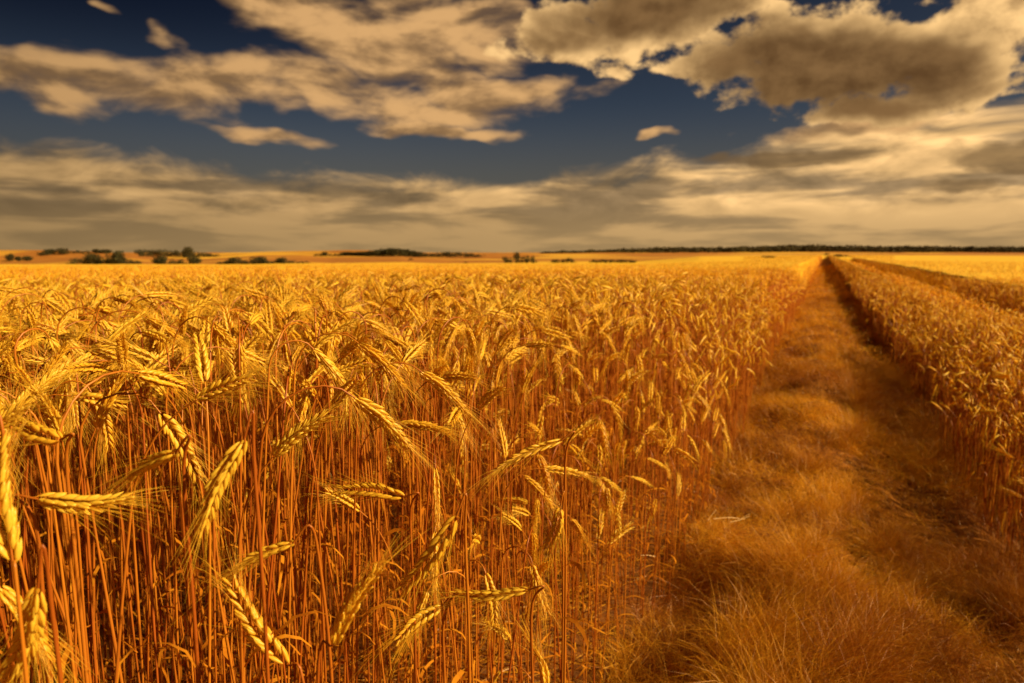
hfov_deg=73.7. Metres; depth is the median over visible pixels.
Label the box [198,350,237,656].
wheat stalk
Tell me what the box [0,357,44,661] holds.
wheat stalk
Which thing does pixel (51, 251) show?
tree
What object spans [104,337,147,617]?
wheat stalk
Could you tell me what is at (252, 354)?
wheat stalk
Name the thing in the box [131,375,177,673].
wheat stalk
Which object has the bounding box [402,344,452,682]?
wheat stalk
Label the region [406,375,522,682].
wheat stalk
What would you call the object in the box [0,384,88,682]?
wheat stalk
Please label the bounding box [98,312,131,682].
wheat stalk
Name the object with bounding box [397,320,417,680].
wheat stalk
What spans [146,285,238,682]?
wheat stalk
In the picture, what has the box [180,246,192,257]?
tree
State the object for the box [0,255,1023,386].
wheat field
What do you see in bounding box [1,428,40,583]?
wheat stalk
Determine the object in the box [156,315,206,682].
wheat stalk
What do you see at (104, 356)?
wheat stalk
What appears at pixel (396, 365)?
wheat stalk
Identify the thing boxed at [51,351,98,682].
wheat stalk
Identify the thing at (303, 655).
wheat stalk
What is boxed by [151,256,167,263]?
tree
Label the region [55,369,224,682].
wheat stalk
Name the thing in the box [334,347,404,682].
wheat stalk
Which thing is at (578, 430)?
wheat stalk
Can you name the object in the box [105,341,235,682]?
wheat stalk
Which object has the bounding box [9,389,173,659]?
wheat stalk
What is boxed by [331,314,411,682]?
wheat stalk
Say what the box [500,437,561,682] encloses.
wheat stalk
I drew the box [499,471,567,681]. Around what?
wheat stalk
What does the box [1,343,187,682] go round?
wheat stalk
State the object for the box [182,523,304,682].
wheat stalk
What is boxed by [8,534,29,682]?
wheat stalk
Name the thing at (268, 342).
wheat stalk
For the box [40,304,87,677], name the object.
wheat stalk
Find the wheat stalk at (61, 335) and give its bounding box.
[2,324,108,670]
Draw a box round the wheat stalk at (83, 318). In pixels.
[69,313,146,681]
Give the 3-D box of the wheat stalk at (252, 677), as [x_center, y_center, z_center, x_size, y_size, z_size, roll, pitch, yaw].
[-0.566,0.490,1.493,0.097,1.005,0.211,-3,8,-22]
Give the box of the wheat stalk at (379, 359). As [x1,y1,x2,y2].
[287,332,437,682]
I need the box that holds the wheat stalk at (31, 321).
[27,311,79,681]
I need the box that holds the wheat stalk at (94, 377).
[33,360,145,682]
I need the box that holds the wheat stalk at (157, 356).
[113,333,200,682]
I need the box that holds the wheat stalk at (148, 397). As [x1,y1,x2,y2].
[79,360,171,682]
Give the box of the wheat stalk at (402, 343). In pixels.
[380,326,458,678]
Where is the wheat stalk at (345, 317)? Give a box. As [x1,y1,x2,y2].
[324,310,363,680]
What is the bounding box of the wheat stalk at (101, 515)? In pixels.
[74,327,143,682]
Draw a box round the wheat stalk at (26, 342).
[0,328,81,681]
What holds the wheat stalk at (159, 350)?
on the ground at (580, 642)
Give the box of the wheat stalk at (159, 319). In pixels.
[126,304,247,682]
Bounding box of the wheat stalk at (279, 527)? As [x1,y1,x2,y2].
[275,322,337,682]
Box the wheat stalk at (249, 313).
[177,311,274,621]
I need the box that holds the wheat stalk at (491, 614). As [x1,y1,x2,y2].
[463,559,512,665]
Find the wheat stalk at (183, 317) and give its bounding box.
[174,296,236,682]
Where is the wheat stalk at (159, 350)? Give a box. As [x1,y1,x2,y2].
[147,342,196,682]
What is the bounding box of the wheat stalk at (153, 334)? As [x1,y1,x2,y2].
[126,329,191,682]
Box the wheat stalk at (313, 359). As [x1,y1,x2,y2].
[293,340,355,682]
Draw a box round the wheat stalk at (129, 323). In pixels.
[71,304,162,682]
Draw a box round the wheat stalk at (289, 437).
[238,393,362,682]
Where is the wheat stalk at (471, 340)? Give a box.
[397,317,485,682]
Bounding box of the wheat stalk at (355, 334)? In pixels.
[337,310,390,682]
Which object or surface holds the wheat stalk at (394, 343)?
on the ground at (580, 642)
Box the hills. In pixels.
[0,250,1023,263]
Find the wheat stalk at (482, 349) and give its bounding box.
[441,327,488,682]
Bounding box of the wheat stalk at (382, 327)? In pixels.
[284,317,410,674]
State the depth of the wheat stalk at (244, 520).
1.24 m
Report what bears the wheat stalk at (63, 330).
on the ground at (580, 642)
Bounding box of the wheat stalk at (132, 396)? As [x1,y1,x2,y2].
[112,356,218,679]
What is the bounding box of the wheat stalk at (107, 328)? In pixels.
[56,307,135,647]
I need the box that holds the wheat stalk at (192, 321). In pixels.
[187,299,234,679]
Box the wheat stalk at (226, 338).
[171,316,269,682]
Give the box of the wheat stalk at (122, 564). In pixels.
[107,332,145,682]
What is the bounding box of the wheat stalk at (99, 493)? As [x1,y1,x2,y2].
[79,327,126,655]
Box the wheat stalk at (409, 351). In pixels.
[350,328,437,682]
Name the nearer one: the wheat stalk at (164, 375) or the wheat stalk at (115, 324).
the wheat stalk at (164, 375)
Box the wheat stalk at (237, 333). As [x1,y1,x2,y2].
[227,319,312,682]
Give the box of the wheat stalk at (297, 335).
[276,326,306,681]
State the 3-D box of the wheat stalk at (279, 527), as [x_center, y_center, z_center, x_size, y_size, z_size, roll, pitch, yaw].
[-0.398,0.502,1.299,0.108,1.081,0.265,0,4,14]
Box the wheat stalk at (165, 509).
[148,370,206,682]
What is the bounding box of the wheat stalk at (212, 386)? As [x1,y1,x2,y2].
[114,353,292,682]
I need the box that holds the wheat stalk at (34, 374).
[23,311,59,638]
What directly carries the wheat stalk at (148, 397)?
on the ground at (580, 642)
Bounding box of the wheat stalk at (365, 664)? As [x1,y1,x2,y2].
[339,336,393,682]
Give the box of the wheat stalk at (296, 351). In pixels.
[277,336,349,682]
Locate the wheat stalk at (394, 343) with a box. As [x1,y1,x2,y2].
[370,320,428,682]
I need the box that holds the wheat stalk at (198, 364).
[178,320,268,682]
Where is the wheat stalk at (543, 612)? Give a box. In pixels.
[516,551,569,682]
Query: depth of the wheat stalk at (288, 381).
1.00 m
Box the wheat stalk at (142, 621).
[134,339,266,682]
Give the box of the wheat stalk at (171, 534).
[103,343,207,663]
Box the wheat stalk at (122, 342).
[102,323,163,682]
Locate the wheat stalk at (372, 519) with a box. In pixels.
[301,304,419,682]
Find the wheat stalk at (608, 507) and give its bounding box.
[566,482,623,682]
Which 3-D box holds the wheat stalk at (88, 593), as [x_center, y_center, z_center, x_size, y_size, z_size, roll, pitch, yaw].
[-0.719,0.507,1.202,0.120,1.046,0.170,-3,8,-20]
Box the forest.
[540,243,1023,252]
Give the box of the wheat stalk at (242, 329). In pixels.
[241,327,286,682]
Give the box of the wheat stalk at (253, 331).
[252,318,323,682]
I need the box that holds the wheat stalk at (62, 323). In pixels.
[40,307,127,682]
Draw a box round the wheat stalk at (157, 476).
[134,312,218,670]
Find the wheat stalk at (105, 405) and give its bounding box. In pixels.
[74,334,156,679]
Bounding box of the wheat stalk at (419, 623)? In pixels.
[348,593,452,682]
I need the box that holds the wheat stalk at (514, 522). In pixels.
[491,505,551,655]
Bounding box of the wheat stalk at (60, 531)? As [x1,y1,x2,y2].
[3,329,78,682]
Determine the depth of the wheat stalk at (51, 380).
0.83 m
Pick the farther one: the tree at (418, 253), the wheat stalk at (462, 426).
the tree at (418, 253)
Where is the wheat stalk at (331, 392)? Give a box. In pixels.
[290,368,342,682]
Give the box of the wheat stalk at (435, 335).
[383,310,467,682]
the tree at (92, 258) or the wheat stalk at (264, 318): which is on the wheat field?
the tree at (92, 258)
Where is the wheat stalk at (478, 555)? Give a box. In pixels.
[441,334,496,663]
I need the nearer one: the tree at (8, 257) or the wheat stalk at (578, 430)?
the wheat stalk at (578, 430)
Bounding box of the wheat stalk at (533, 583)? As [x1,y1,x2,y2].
[501,546,551,682]
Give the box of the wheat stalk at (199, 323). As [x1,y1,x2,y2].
[185,303,258,671]
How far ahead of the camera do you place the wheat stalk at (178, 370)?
1.43 m
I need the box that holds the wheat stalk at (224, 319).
[197,290,275,682]
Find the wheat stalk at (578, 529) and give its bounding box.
[544,515,596,682]
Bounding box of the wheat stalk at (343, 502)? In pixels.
[305,475,448,682]
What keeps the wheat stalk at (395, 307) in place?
on the ground at (580, 642)
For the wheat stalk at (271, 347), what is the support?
on the ground at (580, 642)
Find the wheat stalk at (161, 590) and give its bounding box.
[115,326,188,682]
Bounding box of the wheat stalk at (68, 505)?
[12,484,197,682]
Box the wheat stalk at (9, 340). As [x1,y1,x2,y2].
[0,320,39,638]
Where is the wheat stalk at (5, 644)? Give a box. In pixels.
[0,620,54,682]
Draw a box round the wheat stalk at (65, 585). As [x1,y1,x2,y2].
[0,338,103,682]
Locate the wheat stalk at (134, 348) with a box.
[65,325,265,682]
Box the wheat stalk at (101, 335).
[90,324,171,672]
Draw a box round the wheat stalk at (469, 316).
[389,302,493,682]
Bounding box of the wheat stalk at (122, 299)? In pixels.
[84,296,158,677]
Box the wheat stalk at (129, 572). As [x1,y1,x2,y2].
[96,339,146,682]
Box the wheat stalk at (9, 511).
[0,374,42,682]
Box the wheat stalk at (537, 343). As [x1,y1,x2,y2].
[467,339,566,680]
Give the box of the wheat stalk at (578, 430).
[518,411,603,682]
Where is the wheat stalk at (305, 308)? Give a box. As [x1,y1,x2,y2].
[285,303,317,634]
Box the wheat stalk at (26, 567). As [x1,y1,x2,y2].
[12,454,42,682]
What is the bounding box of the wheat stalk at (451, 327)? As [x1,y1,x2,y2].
[387,318,467,682]
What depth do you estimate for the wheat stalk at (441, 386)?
1.10 m
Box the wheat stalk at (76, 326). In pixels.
[71,297,133,658]
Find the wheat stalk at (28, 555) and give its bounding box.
[12,369,97,682]
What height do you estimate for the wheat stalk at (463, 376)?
1.018 m
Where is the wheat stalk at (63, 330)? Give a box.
[5,310,168,682]
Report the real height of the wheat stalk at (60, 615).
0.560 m
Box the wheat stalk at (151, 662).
[4,359,199,682]
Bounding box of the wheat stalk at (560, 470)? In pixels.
[491,465,608,682]
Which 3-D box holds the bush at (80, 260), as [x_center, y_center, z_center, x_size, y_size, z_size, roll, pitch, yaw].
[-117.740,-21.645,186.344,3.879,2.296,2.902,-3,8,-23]
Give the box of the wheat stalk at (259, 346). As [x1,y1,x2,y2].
[254,336,294,672]
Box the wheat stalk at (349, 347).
[271,321,392,682]
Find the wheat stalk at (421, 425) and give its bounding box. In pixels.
[359,420,476,682]
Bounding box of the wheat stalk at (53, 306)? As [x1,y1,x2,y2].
[0,293,93,595]
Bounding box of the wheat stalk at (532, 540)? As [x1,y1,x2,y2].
[507,529,547,682]
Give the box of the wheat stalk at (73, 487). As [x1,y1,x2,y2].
[70,334,105,601]
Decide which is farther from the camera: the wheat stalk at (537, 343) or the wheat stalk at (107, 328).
the wheat stalk at (537, 343)
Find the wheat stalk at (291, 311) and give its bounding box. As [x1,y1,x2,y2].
[268,291,304,669]
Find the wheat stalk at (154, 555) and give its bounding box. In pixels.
[147,308,203,682]
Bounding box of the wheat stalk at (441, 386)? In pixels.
[351,362,498,682]
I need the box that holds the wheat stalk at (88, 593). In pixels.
[67,340,126,682]
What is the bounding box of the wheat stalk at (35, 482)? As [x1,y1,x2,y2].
[30,346,58,682]
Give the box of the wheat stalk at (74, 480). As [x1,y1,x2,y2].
[65,313,113,673]
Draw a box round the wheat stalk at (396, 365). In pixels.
[276,352,431,682]
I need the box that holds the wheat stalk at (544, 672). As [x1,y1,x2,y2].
[506,609,553,682]
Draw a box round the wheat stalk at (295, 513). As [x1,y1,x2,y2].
[281,366,314,670]
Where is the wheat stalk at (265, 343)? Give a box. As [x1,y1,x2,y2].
[227,336,288,669]
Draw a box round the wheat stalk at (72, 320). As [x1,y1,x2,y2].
[14,316,102,678]
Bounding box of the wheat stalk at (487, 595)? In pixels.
[410,583,544,682]
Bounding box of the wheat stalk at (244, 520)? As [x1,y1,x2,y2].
[218,379,262,682]
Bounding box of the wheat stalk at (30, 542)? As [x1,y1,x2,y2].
[16,476,80,673]
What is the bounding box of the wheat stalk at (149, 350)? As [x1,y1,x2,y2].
[141,302,207,682]
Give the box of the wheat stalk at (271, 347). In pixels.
[252,320,331,682]
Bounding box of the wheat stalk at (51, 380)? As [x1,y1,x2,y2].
[0,350,95,682]
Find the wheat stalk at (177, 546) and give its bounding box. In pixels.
[49,364,221,681]
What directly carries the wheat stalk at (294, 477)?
on the ground at (580, 642)
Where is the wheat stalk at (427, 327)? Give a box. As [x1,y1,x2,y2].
[418,303,469,674]
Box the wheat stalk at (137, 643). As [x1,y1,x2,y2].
[107,350,140,682]
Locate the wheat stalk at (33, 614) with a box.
[0,544,63,682]
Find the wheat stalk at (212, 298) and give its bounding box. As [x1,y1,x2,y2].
[184,284,290,645]
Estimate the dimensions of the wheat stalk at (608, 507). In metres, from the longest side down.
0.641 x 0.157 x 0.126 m
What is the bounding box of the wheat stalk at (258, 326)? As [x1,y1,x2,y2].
[212,309,296,674]
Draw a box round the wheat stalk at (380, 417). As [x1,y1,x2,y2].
[239,385,447,682]
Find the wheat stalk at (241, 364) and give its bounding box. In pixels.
[218,332,269,673]
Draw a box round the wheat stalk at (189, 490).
[188,322,219,673]
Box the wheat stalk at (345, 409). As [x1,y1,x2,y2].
[331,362,384,682]
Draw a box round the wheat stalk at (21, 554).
[12,386,102,682]
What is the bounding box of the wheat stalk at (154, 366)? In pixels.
[89,344,201,682]
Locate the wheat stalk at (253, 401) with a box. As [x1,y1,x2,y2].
[230,336,259,646]
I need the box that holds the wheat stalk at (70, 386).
[14,328,99,636]
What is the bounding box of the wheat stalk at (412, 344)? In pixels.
[338,337,436,682]
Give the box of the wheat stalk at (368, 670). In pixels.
[351,324,396,682]
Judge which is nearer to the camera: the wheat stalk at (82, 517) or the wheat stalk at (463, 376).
the wheat stalk at (463, 376)
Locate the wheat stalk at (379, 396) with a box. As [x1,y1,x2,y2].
[373,345,484,682]
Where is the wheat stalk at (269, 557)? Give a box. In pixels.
[212,339,286,682]
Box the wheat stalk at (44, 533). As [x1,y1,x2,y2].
[25,439,89,667]
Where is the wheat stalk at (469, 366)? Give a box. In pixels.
[418,348,479,682]
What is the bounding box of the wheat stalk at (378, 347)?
[335,322,399,674]
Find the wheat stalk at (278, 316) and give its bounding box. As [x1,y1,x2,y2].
[249,296,295,668]
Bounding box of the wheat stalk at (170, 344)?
[137,317,183,682]
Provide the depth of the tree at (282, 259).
178.62 m
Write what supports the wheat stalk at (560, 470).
on the ground at (580, 642)
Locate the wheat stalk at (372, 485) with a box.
[302,470,419,682]
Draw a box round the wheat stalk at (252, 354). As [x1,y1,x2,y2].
[126,346,288,682]
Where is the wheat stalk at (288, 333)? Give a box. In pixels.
[251,299,318,650]
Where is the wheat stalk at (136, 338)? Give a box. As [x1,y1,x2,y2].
[74,326,222,682]
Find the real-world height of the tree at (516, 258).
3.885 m
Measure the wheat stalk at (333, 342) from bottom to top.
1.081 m
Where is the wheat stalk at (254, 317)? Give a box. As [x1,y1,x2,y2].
[241,308,279,682]
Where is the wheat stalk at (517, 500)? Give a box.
[484,496,555,682]
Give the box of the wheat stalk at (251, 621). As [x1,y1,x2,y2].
[233,348,265,682]
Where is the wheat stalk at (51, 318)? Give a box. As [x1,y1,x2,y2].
[19,302,69,605]
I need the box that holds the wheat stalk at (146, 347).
[81,322,178,665]
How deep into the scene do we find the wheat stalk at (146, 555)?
1.20 m
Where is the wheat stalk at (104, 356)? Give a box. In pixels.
[28,347,165,682]
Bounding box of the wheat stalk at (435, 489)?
[428,444,465,682]
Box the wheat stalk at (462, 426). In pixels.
[423,396,485,674]
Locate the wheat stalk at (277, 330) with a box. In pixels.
[257,328,334,667]
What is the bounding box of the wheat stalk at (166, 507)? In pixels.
[109,344,197,680]
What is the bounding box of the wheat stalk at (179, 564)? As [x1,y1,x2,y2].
[171,343,205,682]
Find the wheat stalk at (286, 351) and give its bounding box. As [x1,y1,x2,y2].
[278,327,350,678]
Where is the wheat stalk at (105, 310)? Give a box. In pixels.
[79,306,124,669]
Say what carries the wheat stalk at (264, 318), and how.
on the ground at (580, 642)
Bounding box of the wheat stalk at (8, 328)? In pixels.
[0,326,48,643]
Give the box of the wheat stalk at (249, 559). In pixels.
[174,524,333,682]
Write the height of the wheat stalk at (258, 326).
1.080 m
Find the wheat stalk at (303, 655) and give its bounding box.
[276,348,347,682]
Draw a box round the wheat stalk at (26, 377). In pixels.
[5,355,58,661]
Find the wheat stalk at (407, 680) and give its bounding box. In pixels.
[368,355,422,682]
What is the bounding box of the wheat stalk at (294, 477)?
[280,312,313,680]
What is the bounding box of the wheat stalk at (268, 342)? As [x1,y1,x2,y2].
[250,334,292,677]
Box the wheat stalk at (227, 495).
[212,315,237,682]
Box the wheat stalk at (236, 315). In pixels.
[196,311,239,682]
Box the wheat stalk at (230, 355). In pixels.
[198,331,301,682]
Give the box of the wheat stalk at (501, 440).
[474,400,508,682]
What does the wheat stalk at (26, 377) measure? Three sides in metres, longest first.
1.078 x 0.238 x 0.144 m
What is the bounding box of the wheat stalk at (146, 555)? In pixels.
[75,351,187,682]
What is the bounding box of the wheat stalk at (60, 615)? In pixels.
[17,518,61,645]
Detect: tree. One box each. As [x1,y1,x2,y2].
[4,254,13,260]
[21,256,32,260]
[41,249,55,254]
[53,248,69,253]
[82,253,104,263]
[104,250,127,263]
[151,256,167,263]
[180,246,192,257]
[186,255,202,263]
[223,257,241,263]
[249,256,268,263]
[275,257,286,263]
[363,250,374,255]
[373,250,380,255]
[378,248,387,255]
[386,248,397,255]
[394,248,406,255]
[402,249,410,256]
[408,250,416,256]
[414,251,422,256]
[512,252,520,262]
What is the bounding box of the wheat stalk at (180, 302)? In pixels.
[121,297,212,656]
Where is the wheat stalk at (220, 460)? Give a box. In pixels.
[177,318,238,644]
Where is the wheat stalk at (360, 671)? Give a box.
[341,362,396,682]
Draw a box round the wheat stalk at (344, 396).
[253,360,379,682]
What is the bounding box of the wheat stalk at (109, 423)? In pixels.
[52,380,138,665]
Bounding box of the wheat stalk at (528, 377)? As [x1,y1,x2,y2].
[478,349,545,682]
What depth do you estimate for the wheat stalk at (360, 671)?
1.66 m
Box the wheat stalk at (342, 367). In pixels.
[292,352,378,662]
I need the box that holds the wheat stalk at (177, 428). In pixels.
[79,393,241,682]
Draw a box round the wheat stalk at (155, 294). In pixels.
[117,291,196,682]
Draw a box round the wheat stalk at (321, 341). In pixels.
[265,312,363,678]
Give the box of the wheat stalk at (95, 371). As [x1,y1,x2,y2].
[44,358,181,682]
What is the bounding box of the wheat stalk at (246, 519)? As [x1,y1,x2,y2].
[191,344,258,657]
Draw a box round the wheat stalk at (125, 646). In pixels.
[83,383,134,678]
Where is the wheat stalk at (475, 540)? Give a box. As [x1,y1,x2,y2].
[467,520,491,677]
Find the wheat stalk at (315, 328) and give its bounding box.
[306,313,345,674]
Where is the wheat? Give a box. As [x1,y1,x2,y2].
[0,255,1023,682]
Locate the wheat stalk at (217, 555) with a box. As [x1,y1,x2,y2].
[200,339,232,682]
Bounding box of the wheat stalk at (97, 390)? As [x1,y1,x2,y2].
[93,385,133,682]
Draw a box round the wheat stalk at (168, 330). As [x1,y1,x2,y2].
[86,310,221,682]
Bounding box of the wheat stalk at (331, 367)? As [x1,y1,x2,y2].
[258,340,378,682]
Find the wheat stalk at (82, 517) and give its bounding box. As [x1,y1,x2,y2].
[79,318,138,661]
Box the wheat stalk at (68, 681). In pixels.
[66,341,144,682]
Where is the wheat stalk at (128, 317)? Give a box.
[57,303,166,649]
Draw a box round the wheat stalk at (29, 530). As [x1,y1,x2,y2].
[4,392,91,682]
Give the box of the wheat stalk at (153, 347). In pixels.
[143,309,174,682]
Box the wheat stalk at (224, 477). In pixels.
[165,409,345,682]
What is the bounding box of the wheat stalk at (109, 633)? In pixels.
[100,315,191,682]
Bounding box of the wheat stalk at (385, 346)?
[372,333,406,682]
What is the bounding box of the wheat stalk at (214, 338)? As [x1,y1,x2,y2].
[207,322,234,682]
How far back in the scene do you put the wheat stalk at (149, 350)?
1.48 m
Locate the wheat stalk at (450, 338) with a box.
[428,319,490,682]
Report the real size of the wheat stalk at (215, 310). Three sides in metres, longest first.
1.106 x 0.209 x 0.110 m
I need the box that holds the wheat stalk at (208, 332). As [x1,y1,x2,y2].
[194,314,255,682]
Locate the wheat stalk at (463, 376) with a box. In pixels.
[378,368,494,672]
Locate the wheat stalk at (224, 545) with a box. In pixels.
[208,326,238,674]
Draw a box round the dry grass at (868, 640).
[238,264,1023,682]
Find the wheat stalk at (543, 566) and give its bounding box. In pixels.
[527,553,558,682]
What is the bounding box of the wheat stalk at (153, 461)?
[79,434,200,682]
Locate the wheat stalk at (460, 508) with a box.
[427,348,475,682]
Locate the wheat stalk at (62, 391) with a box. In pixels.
[50,355,93,663]
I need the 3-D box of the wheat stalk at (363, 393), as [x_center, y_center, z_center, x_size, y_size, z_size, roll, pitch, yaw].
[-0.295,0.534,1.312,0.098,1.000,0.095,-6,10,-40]
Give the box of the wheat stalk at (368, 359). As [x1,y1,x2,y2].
[358,356,395,682]
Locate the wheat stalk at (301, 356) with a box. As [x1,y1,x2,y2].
[270,329,308,676]
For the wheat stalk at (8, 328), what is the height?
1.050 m
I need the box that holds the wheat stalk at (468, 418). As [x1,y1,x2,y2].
[447,408,515,682]
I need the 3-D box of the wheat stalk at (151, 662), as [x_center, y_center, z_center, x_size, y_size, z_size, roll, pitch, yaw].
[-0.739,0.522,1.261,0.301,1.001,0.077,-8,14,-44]
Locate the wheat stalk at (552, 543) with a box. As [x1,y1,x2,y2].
[523,490,588,682]
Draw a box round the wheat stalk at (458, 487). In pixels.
[438,458,476,682]
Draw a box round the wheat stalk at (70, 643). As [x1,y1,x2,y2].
[0,390,76,682]
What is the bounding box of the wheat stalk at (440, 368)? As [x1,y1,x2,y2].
[418,357,456,678]
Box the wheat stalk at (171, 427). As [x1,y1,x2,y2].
[156,418,219,605]
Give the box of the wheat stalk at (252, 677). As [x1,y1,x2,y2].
[223,337,275,680]
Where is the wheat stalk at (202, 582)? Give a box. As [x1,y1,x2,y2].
[153,312,253,682]
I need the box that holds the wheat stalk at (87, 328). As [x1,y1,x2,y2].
[65,319,181,677]
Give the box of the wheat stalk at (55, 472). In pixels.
[25,324,93,676]
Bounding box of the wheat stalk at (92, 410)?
[37,351,125,679]
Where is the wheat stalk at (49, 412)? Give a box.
[3,367,91,682]
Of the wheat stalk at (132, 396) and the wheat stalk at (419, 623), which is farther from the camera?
the wheat stalk at (132, 396)
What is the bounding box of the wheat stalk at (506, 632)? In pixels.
[463,618,520,682]
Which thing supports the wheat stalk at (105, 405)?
on the ground at (580, 642)
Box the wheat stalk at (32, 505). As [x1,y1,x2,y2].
[5,346,81,682]
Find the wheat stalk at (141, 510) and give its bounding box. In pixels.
[125,320,218,680]
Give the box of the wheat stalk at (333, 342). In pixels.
[312,311,366,682]
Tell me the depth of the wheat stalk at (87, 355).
1.17 m
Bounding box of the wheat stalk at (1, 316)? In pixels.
[0,298,37,656]
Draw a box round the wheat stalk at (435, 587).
[424,506,483,682]
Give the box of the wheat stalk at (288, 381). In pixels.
[259,365,298,682]
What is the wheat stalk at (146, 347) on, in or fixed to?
on the ground at (580, 642)
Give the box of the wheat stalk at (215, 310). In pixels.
[179,291,245,672]
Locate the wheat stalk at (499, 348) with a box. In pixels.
[441,320,526,682]
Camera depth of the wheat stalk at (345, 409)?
1.30 m
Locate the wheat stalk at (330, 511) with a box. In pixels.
[315,332,403,682]
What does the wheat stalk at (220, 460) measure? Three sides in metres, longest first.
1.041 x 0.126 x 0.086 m
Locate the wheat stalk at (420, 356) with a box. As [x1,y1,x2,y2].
[413,337,450,676]
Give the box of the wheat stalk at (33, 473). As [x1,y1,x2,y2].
[0,334,44,555]
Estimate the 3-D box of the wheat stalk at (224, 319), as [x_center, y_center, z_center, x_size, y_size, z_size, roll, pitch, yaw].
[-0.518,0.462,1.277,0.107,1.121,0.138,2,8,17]
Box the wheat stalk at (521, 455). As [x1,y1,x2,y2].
[460,431,585,682]
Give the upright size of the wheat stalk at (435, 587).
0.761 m
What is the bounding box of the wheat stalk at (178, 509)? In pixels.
[158,385,181,651]
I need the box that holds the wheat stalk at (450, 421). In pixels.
[432,404,494,677]
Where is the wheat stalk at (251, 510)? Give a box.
[225,431,262,636]
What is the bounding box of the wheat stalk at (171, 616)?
[46,346,180,682]
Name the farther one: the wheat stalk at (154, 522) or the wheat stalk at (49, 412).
the wheat stalk at (154, 522)
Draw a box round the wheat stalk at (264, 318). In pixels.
[216,295,274,657]
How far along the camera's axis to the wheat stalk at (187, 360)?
1.21 m
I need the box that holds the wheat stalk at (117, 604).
[100,384,158,672]
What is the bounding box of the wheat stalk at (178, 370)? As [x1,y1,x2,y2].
[115,361,207,682]
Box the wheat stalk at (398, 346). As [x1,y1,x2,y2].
[392,326,414,682]
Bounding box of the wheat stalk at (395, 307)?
[370,291,457,667]
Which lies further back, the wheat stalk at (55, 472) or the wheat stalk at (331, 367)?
the wheat stalk at (55, 472)
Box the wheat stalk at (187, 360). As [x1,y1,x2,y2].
[176,332,212,682]
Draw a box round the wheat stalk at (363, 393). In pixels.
[344,365,373,682]
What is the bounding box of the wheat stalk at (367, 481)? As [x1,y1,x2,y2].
[330,299,379,672]
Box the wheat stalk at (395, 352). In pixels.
[350,330,438,682]
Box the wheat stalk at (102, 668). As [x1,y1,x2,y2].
[74,405,113,682]
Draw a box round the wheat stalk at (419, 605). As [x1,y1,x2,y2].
[397,571,473,682]
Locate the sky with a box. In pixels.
[0,0,1023,259]
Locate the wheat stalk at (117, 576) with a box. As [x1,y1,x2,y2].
[112,349,161,668]
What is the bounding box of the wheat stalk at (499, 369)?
[475,345,510,664]
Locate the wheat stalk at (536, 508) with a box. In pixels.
[518,491,542,669]
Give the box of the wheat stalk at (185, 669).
[143,385,191,682]
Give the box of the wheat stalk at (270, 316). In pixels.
[255,290,327,682]
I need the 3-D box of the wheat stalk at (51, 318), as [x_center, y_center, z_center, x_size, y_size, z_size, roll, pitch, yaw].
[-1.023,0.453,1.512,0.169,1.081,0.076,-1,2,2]
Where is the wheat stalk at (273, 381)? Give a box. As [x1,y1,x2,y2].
[236,351,327,682]
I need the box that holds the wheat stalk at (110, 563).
[76,337,149,679]
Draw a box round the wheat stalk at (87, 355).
[49,350,111,681]
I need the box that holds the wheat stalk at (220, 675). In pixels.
[161,337,268,682]
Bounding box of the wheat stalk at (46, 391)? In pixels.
[6,347,109,682]
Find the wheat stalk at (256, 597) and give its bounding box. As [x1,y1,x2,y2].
[193,305,259,682]
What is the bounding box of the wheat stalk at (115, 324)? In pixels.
[49,320,141,682]
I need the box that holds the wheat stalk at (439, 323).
[392,316,447,668]
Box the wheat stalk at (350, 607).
[316,518,433,682]
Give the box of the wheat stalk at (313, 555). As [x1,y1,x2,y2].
[285,329,333,682]
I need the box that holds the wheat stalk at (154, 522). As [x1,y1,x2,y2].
[134,330,195,682]
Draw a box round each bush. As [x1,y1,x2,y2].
[65,258,77,263]
[72,258,85,263]
[134,249,144,256]
[136,249,153,256]
[159,250,172,256]
[166,250,178,256]
[166,259,178,263]
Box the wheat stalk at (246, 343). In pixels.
[157,313,283,682]
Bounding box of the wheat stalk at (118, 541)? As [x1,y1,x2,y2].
[47,374,122,682]
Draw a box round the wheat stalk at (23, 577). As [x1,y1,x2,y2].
[18,557,46,682]
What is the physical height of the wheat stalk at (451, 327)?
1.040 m
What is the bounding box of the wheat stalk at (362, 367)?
[341,333,402,656]
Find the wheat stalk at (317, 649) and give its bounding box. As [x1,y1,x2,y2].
[313,351,403,682]
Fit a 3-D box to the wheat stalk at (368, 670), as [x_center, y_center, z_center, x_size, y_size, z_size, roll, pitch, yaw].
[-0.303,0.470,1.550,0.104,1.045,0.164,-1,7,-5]
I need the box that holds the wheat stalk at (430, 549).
[358,493,470,682]
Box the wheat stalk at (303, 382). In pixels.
[273,358,326,682]
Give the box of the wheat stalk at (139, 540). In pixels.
[96,315,214,682]
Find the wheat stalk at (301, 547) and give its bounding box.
[284,328,323,679]
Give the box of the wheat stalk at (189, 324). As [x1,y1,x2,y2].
[166,313,259,682]
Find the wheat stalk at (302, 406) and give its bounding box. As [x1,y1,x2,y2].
[267,375,366,682]
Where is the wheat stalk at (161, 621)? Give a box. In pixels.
[112,323,189,682]
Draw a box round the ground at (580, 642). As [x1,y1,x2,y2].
[2,282,1023,682]
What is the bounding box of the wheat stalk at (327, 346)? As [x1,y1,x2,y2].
[270,315,333,682]
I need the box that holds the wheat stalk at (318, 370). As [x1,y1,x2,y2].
[284,344,344,677]
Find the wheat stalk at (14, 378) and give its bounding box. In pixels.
[0,322,108,676]
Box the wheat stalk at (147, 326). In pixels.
[144,302,218,677]
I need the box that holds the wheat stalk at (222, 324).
[219,282,256,678]

